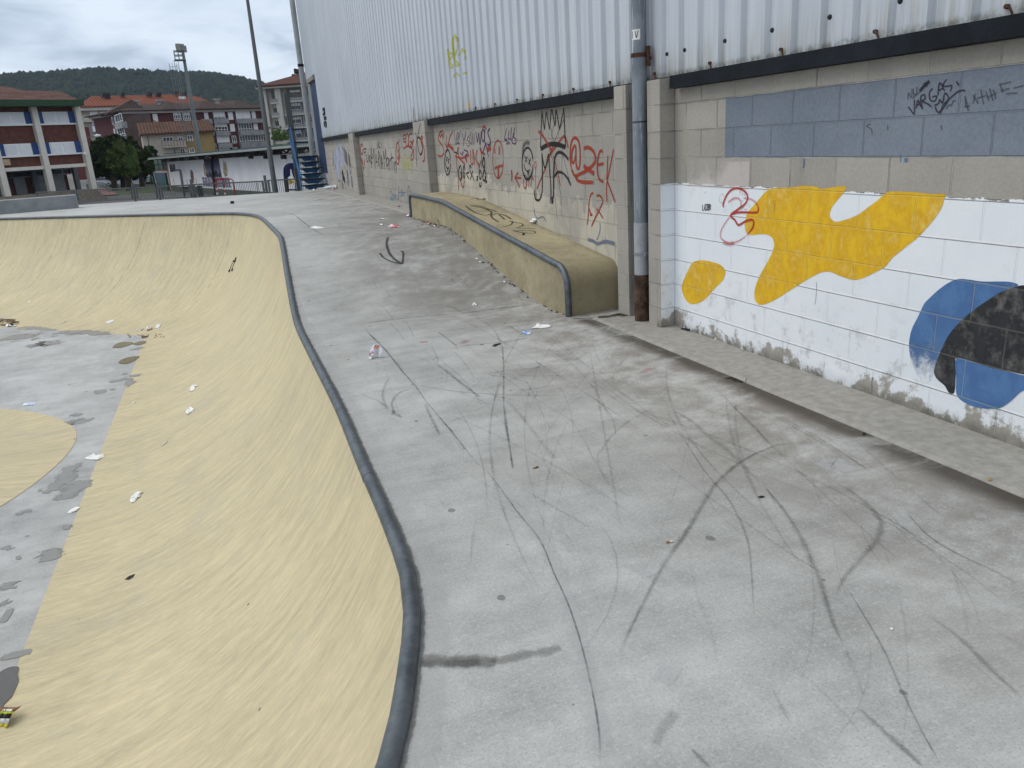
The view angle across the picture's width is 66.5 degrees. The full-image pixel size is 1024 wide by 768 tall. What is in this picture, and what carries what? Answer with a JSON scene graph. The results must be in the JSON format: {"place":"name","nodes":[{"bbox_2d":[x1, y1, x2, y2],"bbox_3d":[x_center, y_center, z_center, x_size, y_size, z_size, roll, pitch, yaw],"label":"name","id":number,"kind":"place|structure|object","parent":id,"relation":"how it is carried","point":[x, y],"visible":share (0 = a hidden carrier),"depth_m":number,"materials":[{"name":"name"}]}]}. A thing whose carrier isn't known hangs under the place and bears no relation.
{"place":"outdoors","nodes":[
{"label":"outdoors","id":0,"kind":"place"},
{"bbox_2d":[0,86,107,202],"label":"school building","id":1,"kind":"structure","parent":0,"point":[44,147],"depth_m":69.70,"materials":[{"name":"red brick"}]},
{"bbox_2d":[7,172,16,178],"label":"window","id":2,"kind":"structure","parent":1,"relation":"in","point":[11,174],"depth_m":70.03,"materials":[{"name":"black glass"}]},
{"bbox_2d":[0,112,32,125],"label":"window","id":3,"kind":"structure","parent":1,"relation":"in","point":[6,118],"depth_m":67.06,"materials":[{"name":"white paint"}]},
{"bbox_2d":[12,171,23,177],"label":"window","id":4,"kind":"structure","parent":1,"relation":"in","point":[18,174],"depth_m":70.53,"materials":[{"name":"black glass"}]},
{"bbox_2d":[13,178,27,194],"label":"door","id":5,"kind":"structure","parent":1,"relation":"in","point":[20,184],"depth_m":70.83,"materials":[{"name":"grey paint"}]},
{"bbox_2d":[2,143,39,157],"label":"window","id":6,"kind":"structure","parent":1,"relation":"in","point":[11,150],"depth_m":67.71,"materials":[{"name":"white paint"}]},
{"bbox_2d":[23,171,29,176],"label":"window","id":7,"kind":"structure","parent":1,"relation":"in","point":[27,172],"depth_m":71.08,"materials":[{"name":"black glass"}]},
{"bbox_2d":[36,170,42,175],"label":"window","id":8,"kind":"structure","parent":1,"relation":"in","point":[38,172],"depth_m":71.93,"materials":[{"name":"black glass"}]},
{"bbox_2d":[37,176,46,191],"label":"door","id":9,"kind":"structure","parent":1,"relation":"in","point":[41,180],"depth_m":72.27,"materials":[{"name":"grey paint"}]},
{"bbox_2d":[51,169,62,174],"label":"window","id":10,"kind":"structure","parent":1,"relation":"in","point":[54,171],"depth_m":73.18,"materials":[{"name":"black glass"}]},
{"bbox_2d":[41,112,75,124],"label":"window","id":11,"kind":"structure","parent":1,"relation":"in","point":[50,118],"depth_m":69.86,"materials":[{"name":"white paint"}]},
{"bbox_2d":[53,175,66,190],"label":"door","id":12,"kind":"structure","parent":1,"relation":"in","point":[59,181],"depth_m":73.50,"materials":[{"name":"grey paint"}]},
{"bbox_2d":[48,142,82,155],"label":"window","id":13,"kind":"structure","parent":1,"relation":"in","point":[63,148],"depth_m":70.62,"materials":[{"name":"white paint"}]},
{"bbox_2d":[62,168,71,174],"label":"window","id":14,"kind":"structure","parent":1,"relation":"in","point":[66,170],"depth_m":73.84,"materials":[{"name":"black glass"}]},
{"bbox_2d":[0,326,144,670],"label":"bowl floor","id":15,"kind":"structure","parent":0,"point":[79,381],"depth_m":9.59,"materials":[{"name":"concrete"}]},
{"bbox_2d":[0,666,18,706],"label":"puddle","id":16,"kind":"object","parent":15,"relation":"on","point":[8,679],"visible":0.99,"depth_m":4.87,"materials":[{"name":"grey liquid"}]},
{"bbox_2d":[22,402,34,405],"bbox_3d":[-6.596,0.271,10.660,0.160,0.009,0.188,-10,18,-19],"label":"paper card","id":17,"kind":"object","parent":15,"relation":"on","point":[30,403],"visible":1,"depth_m":10.65,"materials":[{"name":"white paper"}]},
{"bbox_2d":[0,408,76,505],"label":"bowl mound","id":18,"kind":"object","parent":15,"relation":"on","point":[35,447],"visible":1,"depth_m":8.97,"materials":[{"name":"concrete"}]},
{"bbox_2d":[67,507,79,512],"bbox_3d":[-4.082,1.167,7.272,0.073,0.013,0.129,-4,17,0],"label":"paper tissue","id":19,"kind":"object","parent":15,"relation":"on","point":[73,509],"visible":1,"depth_m":7.25,"materials":[{"name":"white paper"}]},
{"bbox_2d":[85,453,104,459],"bbox_3d":[-4.567,0.791,8.561,0.203,0.020,0.163,1,18,15],"label":"paper tissue","id":20,"kind":"object","parent":15,"relation":"on","point":[93,456],"visible":1,"depth_m":8.53,"materials":[{"name":"white paper"}]},
{"bbox_2d":[112,342,132,347],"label":"puddle","id":21,"kind":"object","parent":15,"relation":"on","point":[120,344],"visible":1,"depth_m":13.80,"materials":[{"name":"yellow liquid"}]},
{"bbox_2d":[118,356,139,363],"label":"puddle","id":22,"kind":"object","parent":15,"relation":"on","point":[127,360],"visible":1,"depth_m":12.70,"materials":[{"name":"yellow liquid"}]},
{"bbox_2d":[132,341,145,344],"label":"puddle","id":23,"kind":"object","parent":15,"relation":"on","point":[139,342],"visible":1,"depth_m":13.85,"materials":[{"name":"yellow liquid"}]},
{"bbox_2d":[0,215,402,767],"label":"bowl wall","id":24,"kind":"structure","parent":15,"relation":"on","point":[249,614],"depth_m":5.48,"materials":[{"name":"concrete"}]},
{"bbox_2d":[0,706,20,727],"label":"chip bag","id":25,"kind":"object","parent":24,"relation":"on","point":[6,713],"visible":1,"depth_m":4.50,"materials":[{"name":"multicoloured plastic"}]},
{"bbox_2d":[130,491,142,501],"bbox_3d":[-3.532,1.049,7.323,0.100,0.031,0.228,-5,17,-6],"label":"paper tissue","id":26,"kind":"object","parent":24,"relation":"on","point":[134,496],"visible":1,"depth_m":7.30,"materials":[{"name":"white paper"}]},
{"bbox_2d":[186,407,193,413],"bbox_3d":[-3.846,0.312,9.283,0.093,0.054,0.272,-15,21,-32],"label":"paper tissue","id":27,"kind":"object","parent":24,"relation":"on","point":[189,410],"visible":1,"depth_m":9.24,"materials":[{"name":"white paper"}]},
{"bbox_2d":[0,212,420,767],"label":"bowl coping","id":28,"kind":"object","parent":24,"relation":"on","point":[390,755],"visible":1,"depth_m":3.22,"materials":[{"name":"grey metal"}]},
{"bbox_2d":[0,219,563,337],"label":"debris","id":29,"kind":"object","parent":24,"relation":"on","point":[10,322],"visible":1,"depth_m":11.17,"materials":[{"name":"brown plant"}]},
{"bbox_2d":[96,182,118,195],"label":"access ramp","id":30,"kind":"structure","parent":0,"point":[108,191],"depth_m":91.31,"materials":[{"name":"grey metal"}]},
{"bbox_2d":[100,184,169,188],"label":"tree bed","id":31,"kind":"object","parent":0,"point":[137,185],"visible":0.2,"depth_m":112.27,"materials":[{"name":"soil"}]},
{"bbox_2d":[95,167,147,187],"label":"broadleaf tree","id":32,"kind":"object","parent":31,"relation":"on","point":[122,180],"visible":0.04,"depth_m":106.53,"materials":[{"name":"green plant"}]},
{"bbox_2d":[126,135,157,186],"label":"broadleaf tree","id":33,"kind":"object","parent":31,"relation":"on","point":[144,154],"visible":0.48,"depth_m":99.46,"materials":[{"name":"green plant"}]},
{"bbox_2d":[143,145,159,183],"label":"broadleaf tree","id":34,"kind":"object","parent":31,"relation":"on","point":[154,151],"visible":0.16,"depth_m":112.25,"materials":[{"name":"green plant"}]},
{"bbox_2d":[113,188,170,194],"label":"lawn","id":35,"kind":"structure","parent":0,"point":[125,192],"depth_m":89.36,"materials":[{"name":"green plant"}]},
{"bbox_2d":[84,133,130,190],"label":"broadleaf tree","id":36,"kind":"object","parent":35,"relation":"on","point":[99,147],"visible":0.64,"depth_m":95.79,"materials":[{"name":"green plant"}]},
{"bbox_2d":[106,140,140,190],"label":"tree","id":37,"kind":"object","parent":35,"relation":"on","point":[122,159],"visible":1,"depth_m":90.62,"materials":[{"name":"green plant"}]},
{"bbox_2d":[77,91,208,179],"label":"apartment building","id":38,"kind":"structure","parent":0,"point":[103,102],"depth_m":201.79,"materials":[{"name":"orange tile"}]},
{"bbox_2d":[67,174,223,204],"bbox_3d":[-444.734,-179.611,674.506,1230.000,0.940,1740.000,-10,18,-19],"label":"ground","id":39,"kind":"structure","parent":0,"point":[70,181],"depth_m":74.35,"materials":[{"name":"concrete"}]},
{"bbox_2d":[82,177,110,188],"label":"parked car","id":40,"kind":"object","parent":39,"relation":"on","point":[99,180],"visible":0.51,"depth_m":113.79,"materials":[{"name":"silver metal"}]},
{"bbox_2d":[118,178,149,183],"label":"parked car","id":41,"kind":"object","parent":39,"relation":"on","point":[136,181],"visible":0.15,"depth_m":114.59,"materials":[{"name":"grey paint"}]},
{"bbox_2d":[164,164,184,196],"bbox_3d":[-23.933,-14.400,55.414,1.215,2.334,1.197,8,21,33],"label":"basketball hoop","id":42,"kind":"object","parent":39,"relation":"on","point":[172,168],"visible":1,"depth_m":55.30,"materials":[{"name":"grey paint"}]},
{"bbox_2d":[169,43,201,152],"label":"floodlight mast","id":43,"kind":"object","parent":39,"relation":"on","point":[181,48],"visible":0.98,"depth_m":97.82,"materials":[{"name":"grey metal"}]},
{"bbox_2d":[196,185,203,195],"bbox_3d":[-22.069,-13.414,55.320,0.425,1.295,0.390,-10,18,-19],"label":"litter bin","id":44,"kind":"object","parent":39,"relation":"on","point":[200,190],"visible":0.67,"depth_m":55.12,"materials":[{"name":"grey paint"}]},
{"bbox_2d":[215,178,235,195],"bbox_3d":[-19.389,-13.451,53.304,0.589,1.290,2.272,1,18,14],"label":"football goal","id":45,"kind":"object","parent":39,"relation":"on","point":[222,179],"visible":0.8,"depth_m":52.45,"materials":[{"name":"white paint"}]},
{"bbox_2d":[143,143,319,194],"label":"court wall","id":46,"kind":"structure","parent":39,"relation":"on","point":[239,167],"depth_m":62.58,"materials":[{"name":"white paint"}]},
{"bbox_2d":[246,0,277,192],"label":"lamp post","id":47,"kind":"object","parent":39,"relation":"on","point":[268,142],"visible":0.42,"depth_m":23.95,"materials":[{"name":"grey metal"}]},
{"bbox_2d":[283,93,318,190],"bbox_3d":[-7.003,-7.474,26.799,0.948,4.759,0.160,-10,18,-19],"label":"staircase","id":48,"kind":"structure","parent":39,"relation":"on","point":[287,101],"depth_m":26.30,"materials":[{"name":"metal"}]},
{"bbox_2d":[0,189,1023,767],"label":"skate deck","id":49,"kind":"structure","parent":39,"relation":"on","point":[840,595],"depth_m":3.22,"materials":[{"name":"concrete"}]},
{"bbox_2d":[0,194,78,214],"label":"concrete block","id":50,"kind":"structure","parent":49,"relation":"on","point":[32,204],"depth_m":22.18,"materials":[{"name":"grey concrete"}]},
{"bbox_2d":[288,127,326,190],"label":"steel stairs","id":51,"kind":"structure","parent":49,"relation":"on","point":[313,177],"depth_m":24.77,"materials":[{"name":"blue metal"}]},
{"bbox_2d":[368,345,387,358],"bbox_3d":[-1.102,-0.262,6.380,0.162,0.097,0.110,2,18,19],"label":"snack wrapper","id":52,"kind":"object","parent":49,"relation":"on","point":[378,350],"visible":1,"depth_m":6.39,"materials":[{"name":"plastic"}]},
{"bbox_2d":[387,224,399,227],"bbox_3d":[-1.759,-2.335,11.494,0.137,0.027,0.532,-10,18,-19],"label":"snack packet","id":53,"kind":"object","parent":49,"relation":"on","point":[392,225],"visible":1,"depth_m":11.41},
{"bbox_2d":[408,192,618,316],"bbox_3d":[-0.298,-1.829,9.889,0.582,0.985,5.973,-10,18,-19],"label":"skate ledge","id":54,"kind":"object","parent":49,"relation":"on","point":[548,268],"visible":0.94,"depth_m":8.17,"materials":[{"name":"concrete"}]},
{"bbox_2d":[532,323,550,327],"bbox_3d":[0.274,-0.525,7.044,0.167,0.013,0.174,3,19,21],"label":"paper tissue","id":55,"kind":"object","parent":49,"relation":"on","point":[542,325],"visible":1,"depth_m":7.02,"materials":[{"name":"white paper"}]},
{"bbox_2d":[289,0,1023,448],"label":"sports hall","id":56,"kind":"structure","parent":49,"relation":"on","point":[831,190],"depth_m":5.35,"materials":[{"name":"concrete"}]},
{"bbox_2d":[306,75,327,172],"bbox_3d":[-6.077,-8.075,24.403,0.142,2.820,1.550,-10,18,-19],"label":"blue door","id":57,"kind":"structure","parent":56,"relation":"in","point":[322,156],"depth_m":24.36,"materials":[{"name":"paint"}]},
{"bbox_2d":[317,187,1023,497],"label":"kerb","id":58,"kind":"structure","parent":49,"relation":"on","point":[979,456],"depth_m":4.51,"materials":[{"name":"concrete"}]},
{"bbox_2d":[322,186,334,188],"bbox_3d":[-5.352,-5.728,22.758,0.401,0.088,0.082,-3,17,1],"label":"plastic bottle","id":59,"kind":"object","parent":58,"relation":"on","point":[328,187],"visible":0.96,"depth_m":22.72,"materials":[{"name":"plastic"}]},
{"bbox_2d":[0,0,304,82],"label":"sky","id":60,"kind":"structure","parent":0,"point":[45,35],"materials":[{"name":"white"}]},
{"bbox_2d":[84,98,265,157],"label":"apartment building","id":61,"kind":"structure","parent":0,"point":[236,124],"depth_m":163.63,"materials":[{"name":"red brick"}]},
{"bbox_2d":[114,113,122,122],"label":"window","id":62,"kind":"structure","parent":61,"relation":"in","point":[118,118],"depth_m":146.96,"materials":[{"name":"white paint"}]},
{"bbox_2d":[117,128,125,135],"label":"window","id":63,"kind":"structure","parent":61,"relation":"in","point":[121,131],"depth_m":147.25,"materials":[{"name":"white glass"}]},
{"bbox_2d":[152,114,157,121],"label":"window","id":64,"kind":"structure","parent":61,"relation":"in","point":[155,117],"depth_m":156.08,"materials":[{"name":"white paint"}]},
{"bbox_2d":[173,113,180,120],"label":"window","id":65,"kind":"structure","parent":61,"relation":"in","point":[175,115],"depth_m":159.10,"materials":[{"name":"white paint"}]},
{"bbox_2d":[182,112,190,120],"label":"window","id":66,"kind":"structure","parent":61,"relation":"in","point":[185,113],"depth_m":160.54,"materials":[{"name":"white paint"}]},
{"bbox_2d":[213,112,224,118],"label":"window","id":67,"kind":"structure","parent":61,"relation":"in","point":[217,115],"depth_m":165.56,"materials":[{"name":"white paint"}]},
{"bbox_2d":[214,124,227,131],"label":"window","id":68,"kind":"structure","parent":61,"relation":"in","point":[218,127],"depth_m":166.27,"materials":[{"name":"white paint"}]},
{"bbox_2d":[216,135,229,143],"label":"window","id":69,"kind":"structure","parent":61,"relation":"in","point":[220,139],"depth_m":167.00,"materials":[{"name":"white paint"}]},
{"bbox_2d":[228,112,233,119],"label":"window","id":70,"kind":"structure","parent":61,"relation":"in","point":[230,115],"depth_m":167.41,"materials":[{"name":"white paint"}]},
{"bbox_2d":[229,124,234,131],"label":"window","id":71,"kind":"structure","parent":61,"relation":"in","point":[232,128],"depth_m":168.06,"materials":[{"name":"white glass"}]},
{"bbox_2d":[231,136,236,142],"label":"window","id":72,"kind":"structure","parent":61,"relation":"in","point":[234,140],"depth_m":168.83,"materials":[{"name":"white paint"}]},
{"bbox_2d":[235,111,250,118],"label":"window","id":73,"kind":"structure","parent":61,"relation":"in","point":[239,114],"depth_m":169.40,"materials":[{"name":"white glass"}]},
{"bbox_2d":[238,123,251,130],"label":"window","id":74,"kind":"structure","parent":61,"relation":"in","point":[241,126],"depth_m":170.19,"materials":[{"name":"white paint"}]},
{"bbox_2d":[239,135,263,141],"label":"balcony","id":75,"kind":"structure","parent":61,"relation":"in","point":[243,138],"depth_m":171.65,"materials":[{"name":"white paint"}]},
{"bbox_2d":[251,111,255,118],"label":"window","id":76,"kind":"structure","parent":61,"relation":"in","point":[253,112],"depth_m":171.27,"materials":[{"name":"white glass"}]},
{"bbox_2d":[253,123,257,129],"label":"window","id":77,"kind":"structure","parent":61,"relation":"in","point":[255,125],"depth_m":172.01,"materials":[{"name":"white paint"}]},
{"bbox_2d":[136,120,215,180],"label":"tiled house","id":78,"kind":"structure","parent":0,"point":[165,138],"depth_m":135.76,"materials":[{"name":"beige paint"}]},
{"bbox_2d":[162,137,172,140],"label":"window","id":79,"kind":"structure","parent":78,"relation":"in","point":[164,138],"depth_m":134.91,"materials":[{"name":"white paint"}]},
{"bbox_2d":[268,126,289,141],"bbox_3d":[-15.231,-16.549,51.554,1.466,0.951,1.572,-1,18,7],"label":"shrub","id":80,"kind":"object","parent":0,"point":[277,135],"visible":0.98,"depth_m":51.36,"materials":[{"name":"green plant"}]},
{"bbox_2d":[255,69,315,152],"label":"apartment building","id":81,"kind":"structure","parent":0,"point":[274,91],"depth_m":146.20,"materials":[{"name":"beige paint"}]},
{"bbox_2d":[271,90,274,98],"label":"window","id":82,"kind":"structure","parent":81,"relation":"in","point":[272,91],"depth_m":146.16,"materials":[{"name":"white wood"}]},
{"bbox_2d":[273,104,276,112],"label":"window","id":83,"kind":"structure","parent":81,"relation":"in","point":[274,105],"depth_m":146.86,"materials":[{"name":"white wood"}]},
{"bbox_2d":[289,89,300,96],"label":"window","id":84,"kind":"structure","parent":81,"relation":"in","point":[297,91],"depth_m":145.89,"materials":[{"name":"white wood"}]},
{"bbox_2d":[291,103,301,109],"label":"window","id":85,"kind":"structure","parent":81,"relation":"in","point":[296,105],"depth_m":146.64,"materials":[{"name":"grey glass"}]},
{"bbox_2d":[293,116,301,123],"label":"window","id":86,"kind":"structure","parent":81,"relation":"in","point":[296,119],"depth_m":147.34,"materials":[{"name":"white glass"}]},
{"bbox_2d":[295,130,301,137],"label":"window","id":87,"kind":"structure","parent":81,"relation":"in","point":[297,132],"depth_m":148.08,"materials":[{"name":"grey glass"}]},
{"bbox_3d":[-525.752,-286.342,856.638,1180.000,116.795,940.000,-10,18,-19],"label":"hill","id":88,"kind":"structure","parent":0,"visible":0},
{"bbox_2d":[0,66,264,172],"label":"forest","id":89,"kind":"object","parent":88,"relation":"on","point":[86,83],"visible":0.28,"depth_m":901.98,"materials":[{"name":"green plant"}]},
{"label":"grass bank","id":90,"kind":"structure","parent":0,"visible":0},
{"bbox_2d":[35,175,309,201],"bbox_3d":[-16.554,-9.863,40.042,24.514,1.302,0.090,5,19,26],"label":"metal fence","id":91,"kind":"object","parent":90,"relation":"on","point":[193,193],"visible":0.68,"depth_m":40.52,"materials":[{"name":"grey metal"}]},
{"bbox_2d":[283,163,296,191],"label":"play arch","id":92,"kind":"structure","parent":90,"relation":"on","point":[286,170],"depth_m":38.49,"materials":[{"name":"blue metal"}]}
]}

